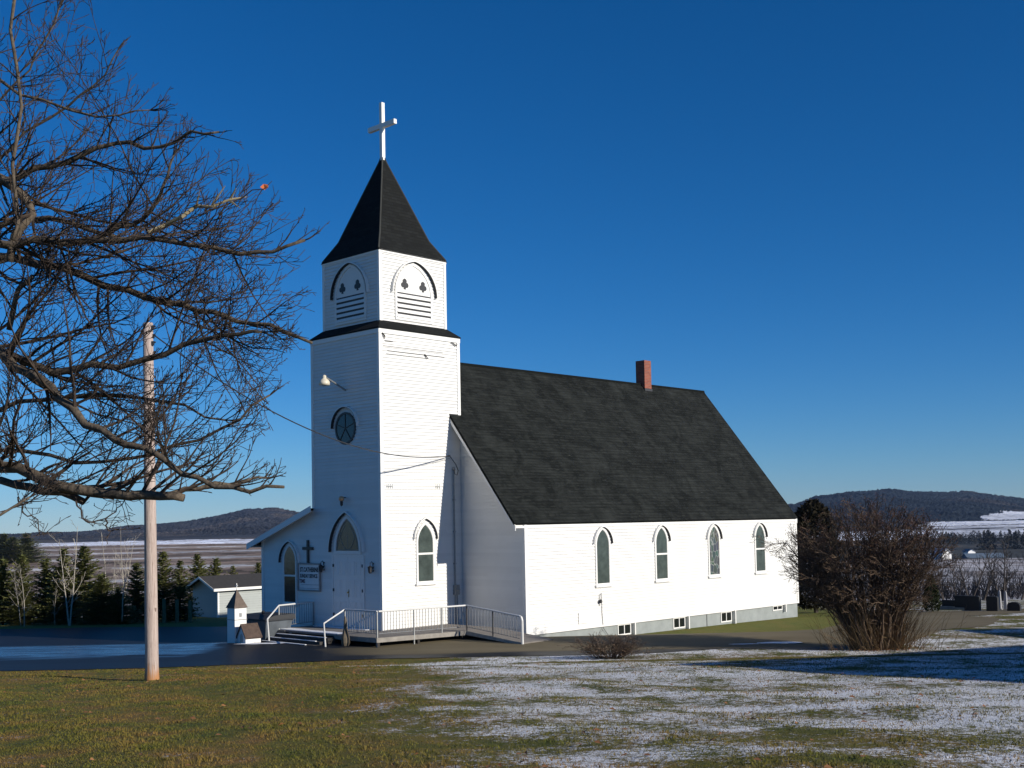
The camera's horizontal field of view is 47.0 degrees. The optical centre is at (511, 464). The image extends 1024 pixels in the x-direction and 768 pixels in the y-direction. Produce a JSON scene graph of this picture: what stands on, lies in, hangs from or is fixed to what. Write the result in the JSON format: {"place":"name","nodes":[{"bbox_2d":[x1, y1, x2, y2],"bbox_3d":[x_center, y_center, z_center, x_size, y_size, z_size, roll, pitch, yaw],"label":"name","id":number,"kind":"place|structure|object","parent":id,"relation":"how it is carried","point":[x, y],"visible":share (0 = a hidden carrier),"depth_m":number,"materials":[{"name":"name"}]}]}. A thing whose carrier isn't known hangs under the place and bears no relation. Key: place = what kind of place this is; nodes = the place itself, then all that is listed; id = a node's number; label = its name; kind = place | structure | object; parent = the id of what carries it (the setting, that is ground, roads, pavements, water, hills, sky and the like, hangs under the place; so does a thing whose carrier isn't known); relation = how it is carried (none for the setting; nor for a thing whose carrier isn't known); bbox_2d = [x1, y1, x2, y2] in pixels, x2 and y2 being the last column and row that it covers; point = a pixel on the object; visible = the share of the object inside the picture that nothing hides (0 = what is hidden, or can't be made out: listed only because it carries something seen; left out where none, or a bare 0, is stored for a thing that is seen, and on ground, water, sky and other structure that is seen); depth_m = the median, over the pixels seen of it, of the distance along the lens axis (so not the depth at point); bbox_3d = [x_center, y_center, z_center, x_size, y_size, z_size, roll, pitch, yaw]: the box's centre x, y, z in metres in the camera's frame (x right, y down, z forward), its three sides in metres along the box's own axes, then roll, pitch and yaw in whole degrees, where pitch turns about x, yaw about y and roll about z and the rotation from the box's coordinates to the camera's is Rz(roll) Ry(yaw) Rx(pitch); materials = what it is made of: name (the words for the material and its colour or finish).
{"place":"outdoors","nodes":[
{"label":"outdoors","id":0,"kind":"place"},
{"bbox_2d":[0,599,1023,767],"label":"ground","id":1,"kind":"structure","parent":0,"point":[1006,631],"depth_m":17.69,"materials":[{"name":"green plant"}]},
{"bbox_2d":[7,571,20,625],"bbox_3d":[-26.904,7.145,63.767,0.716,3.249,0.765,-2,-3,25],"label":"bare sapling","id":2,"kind":"object","parent":1,"relation":"on","point":[16,592],"visible":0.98,"depth_m":63.66,"materials":[{"name":"grey plant"}]},
{"bbox_2d":[0,558,33,624],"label":"spruce tree","id":3,"kind":"object","parent":1,"relation":"on","point":[3,571],"visible":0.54,"depth_m":65.92,"materials":[{"name":"green plant"}]},
{"bbox_2d":[0,554,47,625],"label":"spruce tree","id":4,"kind":"object","parent":1,"relation":"on","point":[24,569],"visible":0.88,"depth_m":65.06,"materials":[{"name":"green plant"}]},
{"bbox_2d":[15,561,32,626],"bbox_3d":[-25.748,6.822,61.624,0.994,3.798,0.848,-3,-3,27],"label":"bare sapling","id":5,"kind":"object","parent":1,"relation":"on","point":[23,596],"visible":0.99,"depth_m":61.76,"materials":[{"name":"grey plant"}]},
{"bbox_2d":[6,558,74,624],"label":"spruce tree","id":6,"kind":"object","parent":1,"relation":"on","point":[44,564],"visible":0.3,"depth_m":66.97,"materials":[{"name":"green plant"}]},
{"bbox_2d":[53,589,58,621],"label":"bare sapling","id":7,"kind":"object","parent":1,"relation":"on","point":[54,607],"visible":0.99,"depth_m":62.69,"materials":[{"name":"grey plant"}]},
{"bbox_2d":[32,548,87,624],"bbox_3d":[-24.826,6.847,65.197,3.277,4.795,3.524,-2,-3,9],"label":"spruce tree","id":8,"kind":"object","parent":1,"relation":"on","point":[61,601],"visible":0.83,"depth_m":64.99,"materials":[{"name":"green plant"}]},
{"bbox_2d":[48,520,84,625],"bbox_3d":[-23.337,5.842,61.747,1.841,5.909,1.342,0,-3,-23],"label":"bare sapling","id":9,"kind":"object","parent":1,"relation":"on","point":[72,601],"visible":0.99,"depth_m":61.83,"materials":[{"name":"grey plant"}]},
{"bbox_2d":[35,546,128,623],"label":"spruce tree","id":10,"kind":"object","parent":1,"relation":"on","point":[85,569],"visible":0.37,"depth_m":65.90,"materials":[{"name":"green plant"}]},
{"bbox_2d":[95,527,110,580],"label":"bare sapling","id":11,"kind":"object","parent":1,"relation":"on","point":[103,554],"visible":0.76,"depth_m":74.88,"materials":[{"name":"grey plant"}]},
{"bbox_2d":[68,574,139,624],"bbox_3d":[-22.252,7.371,63.953,3.753,3.084,4.154,-3,-3,37],"label":"spruce tree","id":12,"kind":"object","parent":1,"relation":"on","point":[98,594],"visible":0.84,"depth_m":63.39,"materials":[{"name":"green plant"}]},
{"bbox_2d":[111,549,120,589],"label":"bare sapling","id":13,"kind":"object","parent":1,"relation":"on","point":[115,553],"visible":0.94,"depth_m":78.03,"materials":[{"name":"grey plant"}]},
{"bbox_2d":[92,586,144,624],"bbox_3d":[-21.078,7.611,63.103,2.502,2.293,2.768,-2,-3,14],"label":"spruce tree","id":14,"kind":"object","parent":1,"relation":"on","point":[115,608],"visible":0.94,"depth_m":63.03,"materials":[{"name":"green plant"}]},
{"bbox_2d":[114,540,131,621],"bbox_3d":[-20.314,6.040,61.426,1.029,4.368,0.962,-1,-3,-3],"label":"bare sapling","id":15,"kind":"object","parent":1,"relation":"on","point":[126,572],"visible":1,"depth_m":61.62,"materials":[{"name":"grey plant"}]},
{"bbox_2d":[118,525,140,597],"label":"bare sapling","id":16,"kind":"object","parent":1,"relation":"on","point":[122,574],"visible":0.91,"depth_m":79.80,"materials":[{"name":"grey plant"}]},
{"bbox_2d":[121,563,144,621],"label":"spruce tree","id":17,"kind":"object","parent":1,"relation":"on","point":[136,596],"visible":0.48,"depth_m":66.98,"materials":[{"name":"green plant"}]},
{"bbox_2d":[143,322,159,680],"bbox_3d":[-8.581,0.975,27.993,0.340,8.748,0.335,-3,-3,30],"label":"utility pole","id":18,"kind":"object","parent":1,"relation":"on","point":[151,611],"visible":0.7,"depth_m":27.82,"materials":[{"name":"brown wood"}]},
{"bbox_2d":[155,336,449,457],"bbox_3d":[-5.452,-1.613,36.222,0.034,2.324,17.342,-2,-3,21],"label":"service cable","id":19,"kind":"object","parent":18,"relation":"attached to","point":[297,423],"visible":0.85,"depth_m":34.56,"materials":[{"name":"rubber"}]},
{"bbox_2d":[135,551,187,622],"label":"spruce tree","id":20,"kind":"object","parent":1,"relation":"on","point":[162,584],"visible":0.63,"depth_m":65.58,"materials":[{"name":"green plant"}]},
{"bbox_2d":[0,0,329,543],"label":"oak tree","id":21,"kind":"object","parent":1,"relation":"on","point":[11,359],"visible":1,"depth_m":15.48,"materials":[{"name":"brown plant"}]},
{"bbox_2d":[175,600,178,622],"bbox_3d":[-18.137,8.088,63.699,0.203,1.531,0.203,0,-3,-22],"label":"fence post","id":22,"kind":"object","parent":1,"relation":"on","point":[176,611],"visible":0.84,"depth_m":63.63,"materials":[{"name":"grey wood"}]},
{"bbox_2d":[158,560,203,621],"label":"spruce tree","id":23,"kind":"object","parent":1,"relation":"on","point":[181,593],"visible":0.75,"depth_m":65.62,"materials":[{"name":"green plant"}]},
{"bbox_2d":[188,601,191,622],"bbox_3d":[-17.432,8.113,63.697,0.203,1.481,0.203,0,-3,-22],"label":"fence post","id":24,"kind":"object","parent":1,"relation":"on","point":[189,611],"visible":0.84,"depth_m":63.63,"materials":[{"name":"grey wood"}]},
{"bbox_2d":[177,553,212,616],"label":"spruce tree","id":25,"kind":"object","parent":1,"relation":"on","point":[197,570],"visible":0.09,"depth_m":81.64,"materials":[{"name":"green plant"}]},
{"bbox_2d":[207,558,224,575],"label":"spruce tree","id":26,"kind":"object","parent":1,"relation":"on","point":[216,568],"visible":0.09,"depth_m":83.61,"materials":[{"name":"green plant"}]},
{"bbox_2d":[185,573,261,617],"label":"shed","id":27,"kind":"structure","parent":1,"relation":"on","point":[214,594],"depth_m":75.42,"materials":[{"name":"white wood"}]},
{"bbox_2d":[227,566,237,574],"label":"spruce tree","id":28,"kind":"object","parent":1,"relation":"on","point":[233,571],"visible":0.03,"depth_m":87.66,"materials":[{"name":"green plant"}]},
{"bbox_2d":[251,562,261,573],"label":"spruce tree","id":29,"kind":"object","parent":1,"relation":"on","point":[257,565],"visible":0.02,"depth_m":87.64,"materials":[{"name":"green plant"}]},
{"bbox_2d":[0,609,1023,670],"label":"asphalt drive","id":30,"kind":"structure","parent":1,"relation":"on","point":[72,648],"depth_m":39.24,"materials":[{"name":"grey asphalt"}]},
{"bbox_2d":[226,583,262,642],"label":"miniature church","id":31,"kind":"structure","parent":30,"relation":"on","point":[240,629],"depth_m":41.45,"materials":[{"name":"white paint"}]},
{"bbox_2d":[241,643,277,643],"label":"snow patch ground","id":32,"kind":"structure","parent":30,"relation":"on","point":[259,643],"depth_m":40.83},
{"bbox_2d":[246,610,294,639],"bbox_3d":[-9.059,5.941,43.360,1.840,1.120,1.280,-4,-4,44],"label":"storage bin","id":33,"kind":"object","parent":30,"relation":"on","point":[276,621],"visible":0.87,"depth_m":42.80,"materials":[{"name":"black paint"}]},
{"bbox_2d":[261,633,334,645],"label":"entrance steps","id":34,"kind":"structure","parent":30,"relation":"on","point":[306,640],"depth_m":41.00,"materials":[{"name":"grey wood"}]},
{"bbox_2d":[341,616,349,645],"bbox_3d":[-5.629,5.636,39.770,0.300,1.000,0.285,-1,-3,0],"label":"wrapped shrub","id":35,"kind":"object","parent":30,"relation":"on","point":[345,638],"visible":1,"depth_m":39.68,"materials":[{"name":"beige fabric"}]},
{"bbox_2d":[278,624,494,647],"bbox_3d":[-4.659,6.163,42.619,6.640,0.512,5.030,-4,-4,44],"label":"entrance landing","id":36,"kind":"object","parent":30,"relation":"on","point":[426,634],"visible":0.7,"depth_m":40.97,"materials":[{"name":"grey wood"}]},
{"bbox_2d":[267,601,313,640],"bbox_3d":[-8.207,5.751,43.222,0.344,1.254,2.951,-2,-3,23],"label":"handrail","id":37,"kind":"object","parent":36,"relation":"attached to","point":[293,604],"visible":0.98,"depth_m":43.67,"materials":[{"name":"white metal"}]},
{"bbox_2d":[323,609,377,646],"bbox_3d":[-5.403,5.508,39.328,1.808,1.252,0.927,-4,-4,44],"label":"handrail","id":38,"kind":"object","parent":36,"relation":"on","point":[354,610],"visible":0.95,"depth_m":39.58,"materials":[{"name":"white metal"}]},
{"bbox_2d":[378,605,465,643],"bbox_3d":[-3.019,5.483,40.065,3.472,1.220,0.063,1,-3,-36],"label":"handrail","id":39,"kind":"object","parent":36,"relation":"on","point":[416,609],"visible":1,"depth_m":39.93,"materials":[{"name":"white metal"}]},
{"bbox_2d":[466,627,552,643],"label":"access ramp","id":40,"kind":"structure","parent":30,"relation":"on","point":[486,635],"depth_m":40.47,"materials":[{"name":"grey wood"}]},
{"bbox_2d":[466,605,523,643],"bbox_3d":[-0.612,5.442,40.149,2.734,1.218,0.090,-4,-4,44],"label":"handrail","id":41,"kind":"object","parent":40,"relation":"on","point":[522,626],"visible":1,"depth_m":39.99,"materials":[{"name":"white metal"}]},
{"bbox_2d":[758,641,802,643],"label":"snow patch ground","id":42,"kind":"structure","parent":30,"relation":"on","point":[786,642],"depth_m":38.16,"materials":[{"name":"white snow"}]},
{"bbox_2d":[3,646,1023,767],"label":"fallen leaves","id":43,"kind":"object","parent":1,"relation":"on","point":[598,741],"visible":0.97,"depth_m":17.60,"materials":[{"name":"brown plant"}]},
{"bbox_2d":[246,102,798,636],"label":"church","id":44,"kind":"structure","parent":1,"relation":"on","point":[544,504],"depth_m":44.65,"materials":[{"name":"white paint"}]},
{"bbox_2d":[278,540,300,605],"bbox_3d":[-8.633,4.202,45.610,1.340,2.530,0.123,-4,-4,44],"label":"window","id":45,"kind":"structure","parent":44,"relation":"in","point":[290,560],"depth_m":45.62,"materials":[{"name":"white paint"}]},
{"bbox_2d":[302,540,313,562],"bbox_3d":[-7.774,3.316,44.818,0.660,0.870,0.054,-4,-4,44],"label":"wall cross","id":46,"kind":"object","parent":44,"relation":"attached to","point":[307,548],"depth_m":44.79,"materials":[{"name":"black paint"}]},
{"bbox_2d":[297,563,320,591],"bbox_3d":[-7.711,4.286,44.716,1.400,1.060,0.070,-4,-4,44],"label":"notice board","id":47,"kind":"object","parent":44,"relation":"attached to","point":[308,576],"visible":1,"depth_m":44.72,"materials":[{"name":"white plastic"}]},
{"bbox_2d":[330,406,358,444],"bbox_3d":[-6.174,-1.445,43.398,1.580,1.420,0.143,-4,-4,44],"label":"rose window","id":48,"kind":"structure","parent":44,"relation":"in","point":[345,426],"depth_m":43.41,"materials":[{"name":"glass"}]},
{"bbox_2d":[332,554,365,628],"bbox_3d":[-6.007,4.635,43.090,1.880,2.660,0.100,-4,-4,44],"label":"double door","id":49,"kind":"structure","parent":44,"relation":"in","point":[348,586],"depth_m":43.07,"materials":[{"name":"white paint"}]},
{"bbox_2d":[413,517,438,585],"bbox_3d":[-3.165,3.185,43.307,0.123,2.490,1.180,-4,-4,44],"label":"window","id":50,"kind":"structure","parent":44,"relation":"in","point":[425,540],"depth_m":43.31,"materials":[{"name":"grey glass"}]},
{"bbox_2d":[592,525,613,587],"bbox_3d":[3.537,3.545,45.485,0.123,2.370,1.160,-4,-4,44],"label":"window","id":51,"kind":"structure","parent":44,"relation":"in","point":[601,539],"depth_m":45.51,"materials":[{"name":"white paint"}]},
{"bbox_2d":[617,622,635,634],"bbox_3d":[4.511,6.531,46.318,0.170,0.550,0.980,-4,-4,44],"label":"basement window","id":52,"kind":"structure","parent":44,"relation":"in","point":[623,629],"depth_m":46.41,"materials":[{"name":"white paint"}]},
{"bbox_2d":[652,524,670,582],"bbox_3d":[6.152,3.628,48.204,0.123,2.370,1.160,-4,-4,44],"label":"window","id":53,"kind":"structure","parent":44,"relation":"in","point":[660,537],"depth_m":48.22,"materials":[{"name":"grey glass"}]},
{"bbox_2d":[673,616,689,628],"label":"basement window","id":54,"kind":"structure","parent":44,"relation":"in","point":[679,622],"depth_m":49.06,"materials":[{"name":"white paint"}]},
{"bbox_2d":[706,523,722,577],"bbox_3d":[8.777,3.711,50.918,0.123,2.370,1.160,-4,-4,44],"label":"window","id":55,"kind":"structure","parent":44,"relation":"in","point":[712,535],"depth_m":50.93,"materials":[{"name":"grey glass"}]},
{"bbox_2d":[720,610,735,623],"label":"basement window","id":56,"kind":"structure","parent":44,"relation":"in","point":[729,616],"depth_m":51.58,"materials":[{"name":"white paint"}]},
{"bbox_2d":[753,522,767,573],"bbox_3d":[11.324,3.791,53.559,0.123,2.370,1.160,-4,-4,44],"label":"window","id":57,"kind":"structure","parent":44,"relation":"in","point":[760,557],"depth_m":53.57,"materials":[{"name":"grey glass"}]},
{"bbox_2d":[772,604,786,611],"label":"basement window","id":58,"kind":"structure","parent":44,"relation":"in","point":[774,608],"depth_m":54.68,"materials":[{"name":"white paint"}]},
{"bbox_2d":[558,632,663,659],"bbox_3d":[2.865,5.266,34.533,2.949,0.939,1.839,0,-3,-15],"label":"shrub","id":59,"kind":"object","parent":1,"relation":"on","point":[619,649],"visible":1,"depth_m":34.35,"materials":[{"name":"brown plant"}]},
{"bbox_2d":[794,498,844,612],"bbox_3d":[15.349,4.712,59.908,3.054,6.059,3.068,-1,-3,0],"label":"cedar tree","id":60,"kind":"object","parent":1,"relation":"on","point":[814,509],"visible":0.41,"depth_m":59.33,"materials":[{"name":"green plant"}]},
{"bbox_2d":[751,491,968,651],"bbox_3d":[10.710,3.265,36.047,6.698,5.043,4.471,-1,-3,0],"label":"lilac shrub","id":61,"kind":"object","parent":1,"relation":"on","point":[881,625],"visible":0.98,"depth_m":35.53,"materials":[{"name":"brown plant"}]},
{"bbox_2d":[922,575,941,611],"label":"arborvitae","id":62,"kind":"object","parent":1,"relation":"on","point":[936,599],"visible":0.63,"depth_m":58.04,"materials":[{"name":"green plant"}]},
{"bbox_2d":[930,559,953,599],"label":"bare tree","id":63,"kind":"object","parent":1,"relation":"on","point":[942,595],"visible":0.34,"depth_m":94.98,"materials":[{"name":"grey plant"}]},
{"bbox_2d":[940,600,954,609],"bbox_3d":[22.787,7.333,61.094,1.100,0.590,0.400,-4,-4,44],"label":"gravestone","id":64,"kind":"object","parent":1,"relation":"on","point":[948,604],"visible":0.65,"depth_m":61.07,"materials":[{"name":"stone"}]},
{"bbox_2d":[952,595,968,609],"bbox_3d":[23.113,7.149,60.202,1.050,0.890,0.400,-4,-4,44],"label":"gravestone","id":65,"kind":"object","parent":1,"relation":"on","point":[959,602],"visible":0.5,"depth_m":60.25,"materials":[{"name":"stone"}]},
{"bbox_2d":[951,545,993,595],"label":"bare tree","id":66,"kind":"object","parent":1,"relation":"on","point":[964,582],"visible":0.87,"depth_m":91.32,"materials":[{"name":"grey plant"}]},
{"bbox_2d":[962,596,982,610],"bbox_3d":[22.751,6.988,58.108,0.950,0.990,0.400,-4,-4,44],"label":"gravestone","id":67,"kind":"object","parent":1,"relation":"on","point":[972,603],"visible":0.73,"depth_m":58.01,"materials":[{"name":"stone"}]},
{"bbox_2d":[969,553,999,599],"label":"bare tree","id":68,"kind":"object","parent":1,"relation":"on","point":[988,585],"visible":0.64,"depth_m":95.11,"materials":[{"name":"grey plant"}]},
{"bbox_2d":[986,596,998,610],"bbox_3d":[23.535,6.950,57.608,0.750,0.990,0.400,-4,-4,44],"label":"gravestone","id":69,"kind":"object","parent":1,"relation":"on","point":[992,603],"visible":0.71,"depth_m":57.51,"materials":[{"name":"stone"}]},
{"bbox_2d":[998,590,1003,609],"bbox_3d":[24.538,6.896,59.212,0.320,1.200,0.400,-4,-4,44],"label":"gravestone","id":70,"kind":"object","parent":1,"relation":"on","point":[1000,601],"visible":0.58,"depth_m":59.16,"materials":[{"name":"white stone"}]},
{"bbox_2d":[983,536,1021,600],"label":"bare tree","id":71,"kind":"object","parent":1,"relation":"on","point":[1004,588],"visible":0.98,"depth_m":85.59,"materials":[{"name":"grey plant"}]},
{"bbox_2d":[1003,591,1007,609],"bbox_3d":[24.840,6.921,59.210,0.320,1.150,0.400,-4,-4,44],"label":"gravestone","id":72,"kind":"object","parent":1,"relation":"on","point":[1005,600],"visible":0.61,"depth_m":59.16,"materials":[{"name":"white stone"}]},
{"bbox_2d":[1006,602,1021,610],"bbox_3d":[24.462,7.052,57.302,0.820,0.710,0.400,-4,-4,44],"label":"gravestone","id":73,"kind":"object","parent":1,"relation":"on","point":[1014,606],"visible":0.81,"depth_m":57.20,"materials":[{"name":"stone"}]},
{"bbox_2d":[1009,575,1023,599],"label":"bare tree","id":74,"kind":"object","parent":1,"relation":"on","point":[1022,597],"visible":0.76,"depth_m":92.32,"materials":[{"name":"grey plant"}]},
{"bbox_2d":[0,0,1023,533],"label":"sky","id":75,"kind":"structure","parent":0,"point":[806,217],"materials":[{"name":"blue"}]},
{"bbox_2d":[6,488,1023,615],"bbox_3d":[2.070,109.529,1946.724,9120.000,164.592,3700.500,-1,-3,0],"label":"terrain","id":76,"kind":"structure","parent":0,"point":[225,539],"depth_m":1625.72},
{"bbox_2d":[0,533,14,562],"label":"spruce tree","id":77,"kind":"object","parent":76,"relation":"on","point":[4,537],"visible":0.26,"depth_m":477.57,"materials":[{"name":"green plant"}]},
{"bbox_2d":[0,537,35,563],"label":"spruce tree","id":78,"kind":"object","parent":76,"relation":"on","point":[12,554],"visible":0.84,"depth_m":467.88,"materials":[{"name":"green plant"}]},
{"bbox_2d":[4,533,51,562],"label":"spruce tree","id":79,"kind":"object","parent":76,"relation":"on","point":[31,548],"visible":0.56,"depth_m":478.28,"materials":[{"name":"green plant"}]},
{"bbox_2d":[933,548,951,558],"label":"farmhouse","id":80,"kind":"object","parent":76,"relation":"on","point":[950,556],"visible":0.28,"depth_m":551.79,"materials":[{"name":"white"}]},
{"bbox_2d":[870,551,1023,600],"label":"scrub","id":81,"kind":"object","parent":76,"relation":"on","point":[972,588],"visible":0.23,"depth_m":115.25,"materials":[{"name":"brown plant"}]},
{"bbox_2d":[945,560,968,595],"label":"bare tree","id":82,"kind":"object","parent":76,"relation":"on","point":[956,580],"visible":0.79,"depth_m":99.51,"materials":[{"name":"grey plant"}]},
{"bbox_2d":[901,528,1023,549],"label":"distant woods","id":83,"kind":"object","parent":76,"relation":"on","point":[987,538],"visible":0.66,"depth_m":926.09,"materials":[{"name":"plant"}]},
{"bbox_2d":[962,549,976,553],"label":"farmhouse","id":84,"kind":"object","parent":76,"relation":"on","point":[968,551],"visible":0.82,"depth_m":594.03,"materials":[{"name":"white"}]},
{"bbox_2d":[961,553,1003,558],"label":"barn","id":85,"kind":"structure","parent":76,"relation":"on","point":[971,555],"depth_m":585.03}
]}

